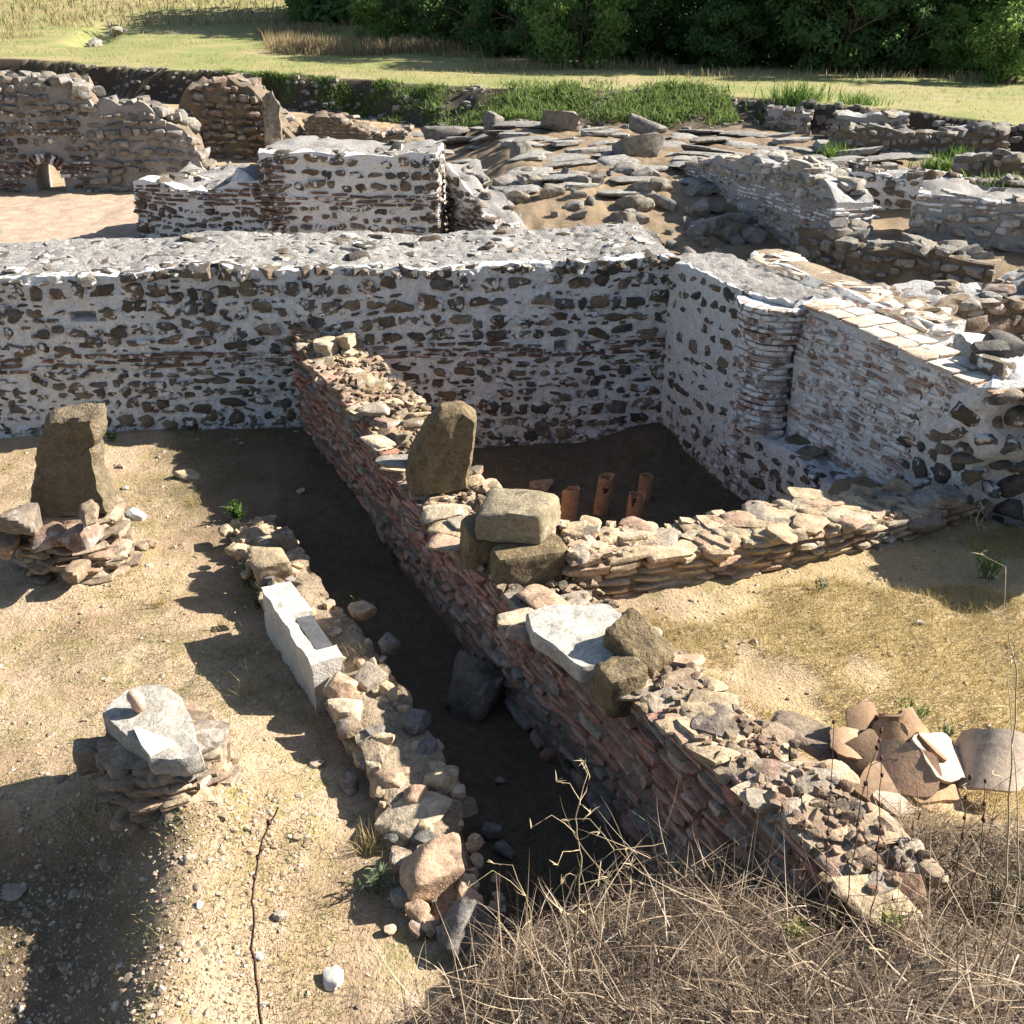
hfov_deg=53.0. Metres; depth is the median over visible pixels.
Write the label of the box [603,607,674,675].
stone block
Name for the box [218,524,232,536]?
loose stone
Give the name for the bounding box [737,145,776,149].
paving slab
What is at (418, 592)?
trench weeds
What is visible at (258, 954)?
loose stone
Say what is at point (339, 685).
stone
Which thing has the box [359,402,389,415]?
capping stone
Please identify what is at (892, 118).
ruined wall
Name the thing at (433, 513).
capping stone
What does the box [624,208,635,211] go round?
rubble stone
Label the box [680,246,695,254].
rubble stone
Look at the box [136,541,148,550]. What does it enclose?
loose stone
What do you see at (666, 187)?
rubble stone
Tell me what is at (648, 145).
fallen block
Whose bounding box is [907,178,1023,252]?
ruined wall
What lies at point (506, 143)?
paving slab
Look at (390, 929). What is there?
loose stone
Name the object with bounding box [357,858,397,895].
weed
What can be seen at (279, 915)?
loose stone
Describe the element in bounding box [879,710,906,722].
tile sherd
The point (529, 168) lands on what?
rubble stone
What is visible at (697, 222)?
rubble stone
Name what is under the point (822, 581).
weed
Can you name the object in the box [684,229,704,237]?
rubble stone
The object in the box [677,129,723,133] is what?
paving slab
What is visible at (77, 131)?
ruined wall
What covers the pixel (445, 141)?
paving slab
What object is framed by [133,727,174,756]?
white stone chunk
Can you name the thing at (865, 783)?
dry stalk
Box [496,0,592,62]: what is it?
bush
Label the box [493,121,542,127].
paving slab
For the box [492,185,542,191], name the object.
paving slab
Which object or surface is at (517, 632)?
capping stone
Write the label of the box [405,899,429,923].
loose stone
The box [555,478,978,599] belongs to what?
partition wall
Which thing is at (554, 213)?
rubble stone
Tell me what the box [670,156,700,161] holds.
paving slab
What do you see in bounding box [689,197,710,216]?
rubble stone
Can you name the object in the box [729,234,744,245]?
rubble stone
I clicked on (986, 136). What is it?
ruined wall
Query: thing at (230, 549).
loose stone
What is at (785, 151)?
paving slab
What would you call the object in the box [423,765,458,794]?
loose stone
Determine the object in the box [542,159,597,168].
paving slab
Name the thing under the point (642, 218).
rubble stone
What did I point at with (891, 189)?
ruined wall
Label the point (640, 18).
bush
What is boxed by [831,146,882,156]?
paving slab
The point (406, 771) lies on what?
loose stone
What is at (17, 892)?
loose stone
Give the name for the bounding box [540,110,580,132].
fallen block
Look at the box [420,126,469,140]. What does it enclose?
fallen block
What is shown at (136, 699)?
loose stone
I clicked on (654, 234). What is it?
rubble stone
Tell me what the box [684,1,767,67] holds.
bush
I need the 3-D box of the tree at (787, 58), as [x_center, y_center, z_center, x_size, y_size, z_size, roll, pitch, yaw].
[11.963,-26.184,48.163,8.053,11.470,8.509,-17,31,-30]
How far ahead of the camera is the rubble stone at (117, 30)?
66.25 m
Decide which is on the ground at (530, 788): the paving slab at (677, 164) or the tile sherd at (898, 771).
the paving slab at (677, 164)
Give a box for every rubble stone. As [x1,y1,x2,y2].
[86,37,99,46]
[91,42,102,46]
[111,26,122,37]
[492,173,518,185]
[506,190,533,202]
[506,196,515,202]
[516,175,527,184]
[521,166,535,170]
[521,174,540,184]
[527,175,542,183]
[539,183,565,198]
[551,211,558,216]
[556,182,572,190]
[560,168,570,173]
[563,200,583,210]
[570,188,586,198]
[570,210,587,218]
[571,174,591,182]
[585,195,595,204]
[588,174,603,183]
[606,170,613,175]
[609,211,638,222]
[611,219,626,223]
[612,162,640,174]
[614,194,644,208]
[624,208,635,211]
[626,179,652,192]
[626,197,654,211]
[631,167,653,175]
[631,211,649,224]
[644,228,663,245]
[646,166,661,176]
[650,177,670,188]
[652,194,676,211]
[660,184,672,191]
[665,229,673,234]
[665,240,677,248]
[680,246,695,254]
[681,216,690,227]
[683,180,706,196]
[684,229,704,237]
[685,206,690,213]
[687,218,704,230]
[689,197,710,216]
[691,224,710,235]
[693,237,705,242]
[701,189,711,196]
[701,240,710,246]
[702,215,722,233]
[710,204,725,213]
[713,230,720,236]
[714,247,722,252]
[719,224,740,242]
[721,212,746,222]
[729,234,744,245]
[742,226,767,243]
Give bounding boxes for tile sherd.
[830,727,861,760]
[837,729,878,776]
[845,700,877,732]
[853,761,898,808]
[872,719,928,741]
[873,790,922,817]
[876,739,941,797]
[877,712,907,735]
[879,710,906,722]
[899,707,922,724]
[910,732,965,783]
[912,782,960,804]
[915,732,946,762]
[921,800,959,812]
[955,728,1023,792]
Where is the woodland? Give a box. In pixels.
[282,0,992,56]
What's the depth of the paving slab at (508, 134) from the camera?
30.47 m
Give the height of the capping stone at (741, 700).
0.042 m
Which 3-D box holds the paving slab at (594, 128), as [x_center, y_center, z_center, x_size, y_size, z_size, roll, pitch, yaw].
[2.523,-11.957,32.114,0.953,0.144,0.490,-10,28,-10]
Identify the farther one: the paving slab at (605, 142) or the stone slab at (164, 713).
the paving slab at (605, 142)
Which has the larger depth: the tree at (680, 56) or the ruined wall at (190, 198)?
the tree at (680, 56)
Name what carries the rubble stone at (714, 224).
on the ground at (530, 788)
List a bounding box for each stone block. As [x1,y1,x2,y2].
[459,512,495,567]
[475,487,560,543]
[488,533,568,590]
[592,653,647,718]
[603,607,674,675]
[690,702,739,737]
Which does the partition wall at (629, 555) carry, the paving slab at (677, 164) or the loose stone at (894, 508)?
the loose stone at (894, 508)
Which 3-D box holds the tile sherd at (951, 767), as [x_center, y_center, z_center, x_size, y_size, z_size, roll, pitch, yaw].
[2.271,1.289,5.385,0.385,0.236,0.267,-16,31,-29]
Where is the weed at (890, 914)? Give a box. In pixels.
[875,902,909,935]
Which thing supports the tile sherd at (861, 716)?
on the tile debris
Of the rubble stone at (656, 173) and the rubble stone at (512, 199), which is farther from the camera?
the rubble stone at (656, 173)
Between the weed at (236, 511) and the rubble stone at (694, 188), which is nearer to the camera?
the weed at (236, 511)
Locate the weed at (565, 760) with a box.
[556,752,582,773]
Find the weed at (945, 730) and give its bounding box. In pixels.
[937,717,962,737]
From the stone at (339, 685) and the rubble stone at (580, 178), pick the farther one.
the rubble stone at (580, 178)
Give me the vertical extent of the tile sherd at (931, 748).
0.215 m
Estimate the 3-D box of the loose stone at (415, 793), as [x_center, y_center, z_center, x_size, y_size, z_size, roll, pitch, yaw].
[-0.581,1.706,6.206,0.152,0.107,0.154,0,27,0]
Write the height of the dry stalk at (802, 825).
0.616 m
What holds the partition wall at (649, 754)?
on the ground at (530, 788)
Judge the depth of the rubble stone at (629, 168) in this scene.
23.59 m
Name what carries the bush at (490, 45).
on the meadow
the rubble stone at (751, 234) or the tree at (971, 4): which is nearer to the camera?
the rubble stone at (751, 234)
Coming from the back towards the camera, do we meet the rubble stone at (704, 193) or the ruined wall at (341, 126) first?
the ruined wall at (341, 126)
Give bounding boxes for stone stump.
[72,705,244,835]
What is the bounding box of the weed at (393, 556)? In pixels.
[387,543,397,565]
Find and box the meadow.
[0,0,1023,127]
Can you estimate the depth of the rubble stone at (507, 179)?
22.98 m
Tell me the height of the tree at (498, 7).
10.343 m
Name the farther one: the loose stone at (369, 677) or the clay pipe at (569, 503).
the clay pipe at (569, 503)
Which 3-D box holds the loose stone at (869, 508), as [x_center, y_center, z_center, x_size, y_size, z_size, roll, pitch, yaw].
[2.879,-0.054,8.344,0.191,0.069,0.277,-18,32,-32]
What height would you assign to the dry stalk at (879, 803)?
1.002 m
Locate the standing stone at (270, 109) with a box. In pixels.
[261,91,281,145]
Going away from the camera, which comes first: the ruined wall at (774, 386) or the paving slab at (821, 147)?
the ruined wall at (774, 386)
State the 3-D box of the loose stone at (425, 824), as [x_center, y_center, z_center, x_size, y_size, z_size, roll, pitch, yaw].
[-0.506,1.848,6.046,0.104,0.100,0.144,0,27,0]
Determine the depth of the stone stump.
6.03 m
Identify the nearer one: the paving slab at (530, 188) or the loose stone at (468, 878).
the loose stone at (468, 878)
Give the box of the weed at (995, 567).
[972,537,1010,580]
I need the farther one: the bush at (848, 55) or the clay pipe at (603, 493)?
the bush at (848, 55)
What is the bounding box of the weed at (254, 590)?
[249,577,259,609]
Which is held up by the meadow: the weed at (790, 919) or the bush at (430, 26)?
the bush at (430, 26)
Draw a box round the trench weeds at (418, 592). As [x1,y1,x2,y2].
[290,430,733,929]
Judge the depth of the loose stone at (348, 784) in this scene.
6.44 m
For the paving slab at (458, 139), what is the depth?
32.86 m
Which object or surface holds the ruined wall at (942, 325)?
on the ground at (530, 788)
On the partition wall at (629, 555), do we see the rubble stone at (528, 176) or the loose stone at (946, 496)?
the loose stone at (946, 496)
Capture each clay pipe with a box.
[560,486,579,521]
[593,472,614,515]
[625,491,645,518]
[637,472,653,501]
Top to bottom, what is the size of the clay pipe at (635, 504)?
0.497 m
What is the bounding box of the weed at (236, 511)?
[219,499,248,521]
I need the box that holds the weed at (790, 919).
[781,910,818,946]
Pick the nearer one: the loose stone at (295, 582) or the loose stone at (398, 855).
the loose stone at (398, 855)
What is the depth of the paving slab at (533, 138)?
29.33 m
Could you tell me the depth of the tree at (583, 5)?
54.81 m
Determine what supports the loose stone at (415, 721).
on the stub wall at (344, 636)
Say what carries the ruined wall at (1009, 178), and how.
on the ground at (530, 788)
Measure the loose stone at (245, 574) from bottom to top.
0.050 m
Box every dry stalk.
[250,807,278,1023]
[564,879,638,1023]
[789,819,812,927]
[818,719,863,938]
[838,727,901,939]
[863,694,884,934]
[940,774,998,931]
[958,778,1022,935]
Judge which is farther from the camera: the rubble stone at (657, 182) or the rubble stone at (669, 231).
the rubble stone at (657, 182)
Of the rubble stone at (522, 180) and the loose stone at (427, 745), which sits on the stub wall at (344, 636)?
the loose stone at (427, 745)
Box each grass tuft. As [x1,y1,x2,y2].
[142,585,174,609]
[178,491,201,506]
[204,605,241,632]
[230,657,265,700]
[337,813,397,858]
[348,642,371,665]
[365,377,389,390]
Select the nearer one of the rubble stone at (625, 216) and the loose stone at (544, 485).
the loose stone at (544, 485)
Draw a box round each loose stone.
[2,883,26,900]
[57,962,69,974]
[122,972,133,982]
[125,507,146,521]
[126,689,145,712]
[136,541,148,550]
[146,538,158,547]
[173,469,200,480]
[196,900,203,909]
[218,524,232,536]
[224,543,247,556]
[230,519,239,528]
[233,549,245,560]
[240,570,250,578]
[245,559,250,568]
[253,516,263,525]
[255,535,265,541]
[255,951,263,960]
[258,592,262,601]
[260,575,274,585]
[264,540,279,546]
[271,526,298,550]
[272,909,288,920]
[285,552,297,560]
[285,577,306,586]
[292,562,303,568]
[296,488,304,493]
[311,607,316,616]
[313,335,340,356]
[323,965,343,990]
[327,626,333,632]
[328,698,362,723]
[335,333,355,348]
[336,716,362,739]
[339,771,358,795]
[341,348,357,356]
[347,600,376,620]
[353,661,387,692]
[357,658,364,668]
[362,727,375,736]
[371,733,394,744]
[373,725,386,731]
[378,632,400,657]
[379,680,397,701]
[383,831,399,842]
[384,924,396,935]
[389,845,412,874]
[390,885,408,908]
[399,768,409,775]
[402,708,430,734]
[404,784,428,803]
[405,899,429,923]
[408,913,439,940]
[411,829,437,845]
[415,738,437,754]
[418,818,433,831]
[421,920,435,936]
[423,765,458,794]
[435,924,441,942]
[455,873,479,892]
[457,882,483,907]
[460,795,478,817]
[479,821,503,839]
[492,840,514,859]
[495,776,505,783]
[529,479,553,492]
[842,502,860,511]
[852,498,881,510]
[873,488,897,498]
[891,502,905,515]
[895,497,924,514]
[905,488,948,510]
[907,508,942,531]
[923,484,967,508]
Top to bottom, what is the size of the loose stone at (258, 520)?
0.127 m
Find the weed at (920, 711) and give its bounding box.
[899,696,929,721]
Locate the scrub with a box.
[0,0,307,28]
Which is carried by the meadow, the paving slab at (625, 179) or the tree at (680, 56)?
the tree at (680, 56)
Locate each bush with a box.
[346,0,417,42]
[396,0,477,47]
[438,0,529,56]
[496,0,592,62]
[521,0,639,68]
[607,0,688,63]
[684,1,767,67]
[775,0,892,72]
[843,0,944,73]
[923,2,994,75]
[964,0,1023,83]
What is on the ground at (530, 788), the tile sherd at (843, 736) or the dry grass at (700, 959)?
the dry grass at (700, 959)
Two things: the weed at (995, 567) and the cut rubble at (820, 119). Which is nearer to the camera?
the weed at (995, 567)
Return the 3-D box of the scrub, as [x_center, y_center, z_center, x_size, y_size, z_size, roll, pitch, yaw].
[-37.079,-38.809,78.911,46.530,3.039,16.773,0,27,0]
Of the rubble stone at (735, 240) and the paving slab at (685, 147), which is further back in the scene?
the paving slab at (685, 147)
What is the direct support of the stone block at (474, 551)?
on the partition wall at (649, 754)
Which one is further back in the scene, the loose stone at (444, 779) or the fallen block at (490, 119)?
the fallen block at (490, 119)
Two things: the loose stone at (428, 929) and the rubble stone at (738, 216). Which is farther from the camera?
the rubble stone at (738, 216)
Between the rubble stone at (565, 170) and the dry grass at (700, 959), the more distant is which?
the rubble stone at (565, 170)
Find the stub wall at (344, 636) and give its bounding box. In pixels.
[229,514,522,968]
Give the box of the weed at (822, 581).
[815,577,828,589]
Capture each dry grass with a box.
[0,14,1023,84]
[340,761,1023,1023]
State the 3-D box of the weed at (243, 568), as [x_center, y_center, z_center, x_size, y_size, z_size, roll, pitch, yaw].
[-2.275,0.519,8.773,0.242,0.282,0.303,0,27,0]
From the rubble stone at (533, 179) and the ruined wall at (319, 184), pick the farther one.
the rubble stone at (533, 179)
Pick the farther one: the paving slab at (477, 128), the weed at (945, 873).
the paving slab at (477, 128)
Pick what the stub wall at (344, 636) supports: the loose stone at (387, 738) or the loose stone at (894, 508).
the loose stone at (387, 738)
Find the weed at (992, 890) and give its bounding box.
[977,842,1023,925]
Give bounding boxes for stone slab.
[102,684,204,776]
[526,604,620,682]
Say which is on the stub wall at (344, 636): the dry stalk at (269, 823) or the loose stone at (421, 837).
the loose stone at (421, 837)
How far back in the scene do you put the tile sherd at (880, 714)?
5.46 m
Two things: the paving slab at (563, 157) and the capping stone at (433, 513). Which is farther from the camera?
the paving slab at (563, 157)
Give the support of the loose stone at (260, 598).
on the stub wall at (344, 636)
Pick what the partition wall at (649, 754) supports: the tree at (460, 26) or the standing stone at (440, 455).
the standing stone at (440, 455)
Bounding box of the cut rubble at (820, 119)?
[5,64,1023,142]
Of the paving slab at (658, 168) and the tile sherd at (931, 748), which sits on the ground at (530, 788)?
the paving slab at (658, 168)
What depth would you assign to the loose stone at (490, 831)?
6.44 m
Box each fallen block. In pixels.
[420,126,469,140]
[483,110,503,130]
[510,137,531,157]
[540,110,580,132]
[612,132,663,157]
[629,113,667,134]
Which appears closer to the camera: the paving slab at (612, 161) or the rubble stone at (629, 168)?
the rubble stone at (629, 168)
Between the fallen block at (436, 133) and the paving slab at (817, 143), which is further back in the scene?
the fallen block at (436, 133)
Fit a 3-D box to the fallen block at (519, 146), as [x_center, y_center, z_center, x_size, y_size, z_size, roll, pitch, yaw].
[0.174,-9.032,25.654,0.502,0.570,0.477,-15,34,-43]
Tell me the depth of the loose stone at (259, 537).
9.14 m
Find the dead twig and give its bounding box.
[960,494,1009,542]
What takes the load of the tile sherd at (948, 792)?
on the tile sherd at (946, 804)
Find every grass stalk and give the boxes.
[463,860,533,965]
[530,758,635,963]
[548,818,662,966]
[962,623,1023,996]
[977,550,1023,978]
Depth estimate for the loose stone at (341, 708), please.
6.78 m
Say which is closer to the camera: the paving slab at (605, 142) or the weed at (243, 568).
the weed at (243, 568)
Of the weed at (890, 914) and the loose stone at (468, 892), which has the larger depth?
the loose stone at (468, 892)
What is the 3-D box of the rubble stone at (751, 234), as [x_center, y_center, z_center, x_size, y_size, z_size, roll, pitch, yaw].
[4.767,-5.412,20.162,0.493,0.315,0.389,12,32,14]
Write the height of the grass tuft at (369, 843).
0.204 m
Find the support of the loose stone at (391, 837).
on the boulder at (401, 818)
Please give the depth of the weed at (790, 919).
4.16 m
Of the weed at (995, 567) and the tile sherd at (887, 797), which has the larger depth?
the weed at (995, 567)
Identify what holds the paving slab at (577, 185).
on the ground at (530, 788)
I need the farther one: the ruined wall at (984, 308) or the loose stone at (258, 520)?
the ruined wall at (984, 308)
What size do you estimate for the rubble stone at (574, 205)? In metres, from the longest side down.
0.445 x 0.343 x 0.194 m
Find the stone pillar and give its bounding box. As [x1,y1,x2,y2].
[30,402,116,517]
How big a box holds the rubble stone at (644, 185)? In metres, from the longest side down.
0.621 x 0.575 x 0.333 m
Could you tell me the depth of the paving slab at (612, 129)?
31.02 m
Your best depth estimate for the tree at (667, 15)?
50.90 m
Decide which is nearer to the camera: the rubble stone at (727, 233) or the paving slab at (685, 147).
the rubble stone at (727, 233)
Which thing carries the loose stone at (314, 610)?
on the stub wall at (344, 636)
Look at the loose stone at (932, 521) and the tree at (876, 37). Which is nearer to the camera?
the loose stone at (932, 521)
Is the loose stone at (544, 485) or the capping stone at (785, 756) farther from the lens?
the loose stone at (544, 485)
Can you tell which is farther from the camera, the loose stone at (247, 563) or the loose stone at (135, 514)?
the loose stone at (135, 514)
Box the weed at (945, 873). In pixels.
[898,824,979,896]
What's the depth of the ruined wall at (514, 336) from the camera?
11.75 m
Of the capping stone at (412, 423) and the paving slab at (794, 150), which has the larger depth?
the paving slab at (794, 150)
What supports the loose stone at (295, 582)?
on the loose stone
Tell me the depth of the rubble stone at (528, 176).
22.76 m
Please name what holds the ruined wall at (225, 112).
on the ground at (530, 788)
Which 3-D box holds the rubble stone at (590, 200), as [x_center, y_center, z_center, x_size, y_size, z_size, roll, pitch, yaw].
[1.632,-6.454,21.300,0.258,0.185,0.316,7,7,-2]
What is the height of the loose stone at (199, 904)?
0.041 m
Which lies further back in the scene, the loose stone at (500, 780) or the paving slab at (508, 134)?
the paving slab at (508, 134)
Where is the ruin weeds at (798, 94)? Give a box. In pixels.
[744,77,1023,187]
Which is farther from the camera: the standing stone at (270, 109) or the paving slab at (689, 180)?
the standing stone at (270, 109)
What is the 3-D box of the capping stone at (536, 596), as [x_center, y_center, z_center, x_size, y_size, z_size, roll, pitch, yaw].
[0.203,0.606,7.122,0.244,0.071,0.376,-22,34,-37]
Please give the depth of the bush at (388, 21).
61.26 m
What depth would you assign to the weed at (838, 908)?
4.44 m
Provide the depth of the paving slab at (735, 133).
29.50 m
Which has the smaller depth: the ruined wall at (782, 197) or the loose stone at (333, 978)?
the loose stone at (333, 978)
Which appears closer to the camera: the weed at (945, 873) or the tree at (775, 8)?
the weed at (945, 873)
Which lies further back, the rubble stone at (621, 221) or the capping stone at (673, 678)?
the rubble stone at (621, 221)
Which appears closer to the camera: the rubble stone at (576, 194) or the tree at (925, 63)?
the rubble stone at (576, 194)
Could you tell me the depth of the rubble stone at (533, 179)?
22.72 m
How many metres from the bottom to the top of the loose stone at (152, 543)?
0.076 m
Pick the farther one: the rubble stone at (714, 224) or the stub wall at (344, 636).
the rubble stone at (714, 224)
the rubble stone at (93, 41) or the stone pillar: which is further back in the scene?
the rubble stone at (93, 41)
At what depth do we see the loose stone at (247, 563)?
8.66 m
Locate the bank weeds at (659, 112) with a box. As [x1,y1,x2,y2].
[218,67,739,130]
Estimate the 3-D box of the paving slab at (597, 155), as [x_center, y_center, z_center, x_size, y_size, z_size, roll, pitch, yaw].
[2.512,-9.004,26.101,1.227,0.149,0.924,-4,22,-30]
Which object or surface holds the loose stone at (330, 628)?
on the stub wall at (344, 636)
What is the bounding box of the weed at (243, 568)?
[230,558,254,587]
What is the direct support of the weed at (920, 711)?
on the ground at (530, 788)
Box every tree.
[446,0,487,44]
[479,1,579,54]
[572,0,656,56]
[616,0,709,63]
[636,0,757,60]
[683,0,814,66]
[737,0,881,67]
[805,8,923,66]
[853,0,986,55]
[919,0,1006,70]
[938,0,1023,54]
[1004,3,1023,48]
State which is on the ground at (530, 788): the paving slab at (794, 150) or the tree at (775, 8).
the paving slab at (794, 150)
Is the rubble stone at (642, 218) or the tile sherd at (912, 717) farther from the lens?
the rubble stone at (642, 218)
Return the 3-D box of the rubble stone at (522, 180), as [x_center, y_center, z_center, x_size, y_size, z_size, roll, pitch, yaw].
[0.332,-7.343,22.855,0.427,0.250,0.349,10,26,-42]
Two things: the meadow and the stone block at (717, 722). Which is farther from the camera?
the meadow
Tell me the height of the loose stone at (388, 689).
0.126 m
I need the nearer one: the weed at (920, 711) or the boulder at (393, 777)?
the weed at (920, 711)
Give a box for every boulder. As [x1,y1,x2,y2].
[247,546,295,583]
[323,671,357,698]
[342,738,360,759]
[359,758,366,771]
[369,766,410,798]
[374,791,453,847]
[399,832,464,902]
[439,896,486,957]
[443,650,505,722]
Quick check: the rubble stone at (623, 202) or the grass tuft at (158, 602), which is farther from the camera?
the rubble stone at (623, 202)
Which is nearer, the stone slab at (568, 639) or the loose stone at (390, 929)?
the loose stone at (390, 929)
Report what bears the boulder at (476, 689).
on the ground at (530, 788)
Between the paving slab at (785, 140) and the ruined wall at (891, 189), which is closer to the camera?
the ruined wall at (891, 189)
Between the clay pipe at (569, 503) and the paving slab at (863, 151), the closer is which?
the clay pipe at (569, 503)
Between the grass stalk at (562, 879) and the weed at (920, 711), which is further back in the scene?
the weed at (920, 711)
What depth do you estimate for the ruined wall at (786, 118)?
31.23 m
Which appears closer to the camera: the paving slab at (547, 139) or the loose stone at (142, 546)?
the loose stone at (142, 546)
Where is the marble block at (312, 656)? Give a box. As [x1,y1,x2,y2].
[261,581,343,712]
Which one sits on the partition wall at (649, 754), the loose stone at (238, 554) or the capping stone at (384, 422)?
the capping stone at (384, 422)
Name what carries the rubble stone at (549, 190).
on the ground at (530, 788)
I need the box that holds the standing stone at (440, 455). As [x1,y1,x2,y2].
[405,401,476,495]
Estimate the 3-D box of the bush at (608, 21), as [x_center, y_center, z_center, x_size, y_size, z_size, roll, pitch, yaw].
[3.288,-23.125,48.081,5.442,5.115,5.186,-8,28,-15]
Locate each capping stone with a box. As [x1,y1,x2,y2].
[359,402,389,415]
[360,434,395,450]
[369,417,401,428]
[375,454,407,468]
[401,418,422,430]
[422,504,463,523]
[425,533,459,554]
[427,520,459,536]
[446,514,470,529]
[496,607,533,627]
[505,623,531,644]
[515,584,569,608]
[660,667,709,690]
[689,686,744,709]
[745,758,794,782]
[758,743,788,761]
[759,721,794,743]
[770,710,837,760]
[816,759,859,783]
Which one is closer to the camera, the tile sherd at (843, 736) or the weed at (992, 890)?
the weed at (992, 890)
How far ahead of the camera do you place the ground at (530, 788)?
7.11 m
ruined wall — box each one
[0,70,216,192]
[0,222,680,447]
[133,161,263,238]
[178,73,305,160]
[257,135,447,235]
[302,110,414,142]
[443,158,527,231]
[658,251,1023,532]
[678,147,881,250]
[746,249,965,347]
[763,104,813,134]
[795,217,1003,285]
[825,107,909,136]
[827,120,1010,155]
[829,160,975,209]
[870,268,1023,341]
[880,162,1023,187]
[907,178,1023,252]
[951,148,1023,178]
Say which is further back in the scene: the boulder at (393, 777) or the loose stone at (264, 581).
the loose stone at (264, 581)
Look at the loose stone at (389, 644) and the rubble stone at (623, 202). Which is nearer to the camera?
the loose stone at (389, 644)
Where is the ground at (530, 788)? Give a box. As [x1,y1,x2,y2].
[0,66,1023,1023]
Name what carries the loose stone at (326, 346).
on the partition wall at (649, 754)
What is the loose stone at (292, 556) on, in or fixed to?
on the stub wall at (344, 636)
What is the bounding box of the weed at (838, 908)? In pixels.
[827,894,847,927]
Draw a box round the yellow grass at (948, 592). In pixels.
[618,517,1023,821]
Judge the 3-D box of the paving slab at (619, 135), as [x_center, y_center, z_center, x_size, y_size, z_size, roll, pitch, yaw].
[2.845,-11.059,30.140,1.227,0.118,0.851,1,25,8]
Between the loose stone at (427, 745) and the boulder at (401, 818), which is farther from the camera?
the loose stone at (427, 745)
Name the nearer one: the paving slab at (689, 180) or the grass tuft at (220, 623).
the grass tuft at (220, 623)
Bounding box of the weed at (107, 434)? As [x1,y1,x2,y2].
[105,430,116,441]
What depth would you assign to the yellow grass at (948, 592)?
6.98 m
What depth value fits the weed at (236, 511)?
9.78 m
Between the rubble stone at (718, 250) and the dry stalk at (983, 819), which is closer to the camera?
the dry stalk at (983, 819)
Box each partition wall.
[289,322,948,927]
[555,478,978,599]
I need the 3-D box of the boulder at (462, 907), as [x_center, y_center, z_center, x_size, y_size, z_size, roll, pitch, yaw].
[-0.291,2.202,5.436,0.210,0.259,0.281,19,32,33]
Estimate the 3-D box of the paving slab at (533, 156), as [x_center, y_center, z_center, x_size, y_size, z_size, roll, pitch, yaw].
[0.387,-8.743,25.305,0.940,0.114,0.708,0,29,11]
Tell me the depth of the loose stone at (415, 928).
5.49 m
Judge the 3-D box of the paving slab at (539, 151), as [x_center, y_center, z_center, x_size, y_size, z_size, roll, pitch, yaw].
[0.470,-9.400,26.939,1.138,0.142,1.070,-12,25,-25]
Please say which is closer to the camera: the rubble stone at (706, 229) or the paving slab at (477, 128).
the rubble stone at (706, 229)
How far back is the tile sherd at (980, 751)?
5.33 m
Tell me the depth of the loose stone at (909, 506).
8.39 m
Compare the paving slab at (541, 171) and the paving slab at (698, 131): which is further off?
the paving slab at (698, 131)
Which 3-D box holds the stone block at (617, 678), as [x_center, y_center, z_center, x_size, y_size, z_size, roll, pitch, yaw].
[0.651,1.043,6.156,0.270,0.365,0.337,-8,28,-16]
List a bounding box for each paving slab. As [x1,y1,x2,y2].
[412,131,423,136]
[438,140,459,143]
[444,149,455,154]
[446,136,474,141]
[450,158,471,163]
[464,146,478,148]
[468,127,484,130]
[469,129,506,141]
[483,130,533,136]
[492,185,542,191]
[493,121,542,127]
[496,132,530,137]
[499,135,548,143]
[500,139,547,147]
[501,184,538,195]
[504,166,552,176]
[508,153,545,160]
[531,149,552,153]
[539,174,583,180]
[541,138,558,140]
[542,137,577,142]
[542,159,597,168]
[546,153,589,161]
[548,171,589,174]
[550,140,584,146]
[563,182,600,188]
[564,146,610,153]
[580,126,607,131]
[580,131,615,136]
[589,140,616,145]
[591,153,611,157]
[596,189,655,196]
[597,154,640,166]
[600,128,620,131]
[602,149,614,154]
[609,132,629,137]
[609,176,655,183]
[640,165,672,171]
[662,141,688,146]
[668,152,678,155]
[668,161,687,167]
[669,133,698,139]
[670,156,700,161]
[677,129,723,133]
[678,151,733,156]
[679,177,710,183]
[681,144,745,155]
[689,136,729,142]
[703,183,720,192]
[719,130,767,137]
[721,140,756,145]
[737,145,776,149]
[765,146,793,153]
[768,132,794,137]
[771,137,812,144]
[779,146,816,152]
[788,146,814,151]
[803,154,827,159]
[812,145,869,155]
[813,140,827,147]
[826,155,867,162]
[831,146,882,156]
[866,153,912,162]
[877,151,929,160]
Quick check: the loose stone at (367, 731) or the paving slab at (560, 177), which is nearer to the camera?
the loose stone at (367, 731)
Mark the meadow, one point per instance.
(36, 62)
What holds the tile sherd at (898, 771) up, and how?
on the tile sherd at (948, 792)
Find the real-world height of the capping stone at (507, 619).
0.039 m
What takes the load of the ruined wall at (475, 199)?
on the ground at (530, 788)
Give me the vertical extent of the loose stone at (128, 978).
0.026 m
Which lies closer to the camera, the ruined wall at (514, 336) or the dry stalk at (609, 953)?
the dry stalk at (609, 953)
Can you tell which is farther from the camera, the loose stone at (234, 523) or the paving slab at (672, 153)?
the paving slab at (672, 153)
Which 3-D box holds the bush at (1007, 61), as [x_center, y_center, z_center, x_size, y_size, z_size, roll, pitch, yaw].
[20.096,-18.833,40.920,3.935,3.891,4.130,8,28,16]
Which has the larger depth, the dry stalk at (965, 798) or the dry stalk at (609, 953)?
the dry stalk at (965, 798)
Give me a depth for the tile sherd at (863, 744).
5.40 m

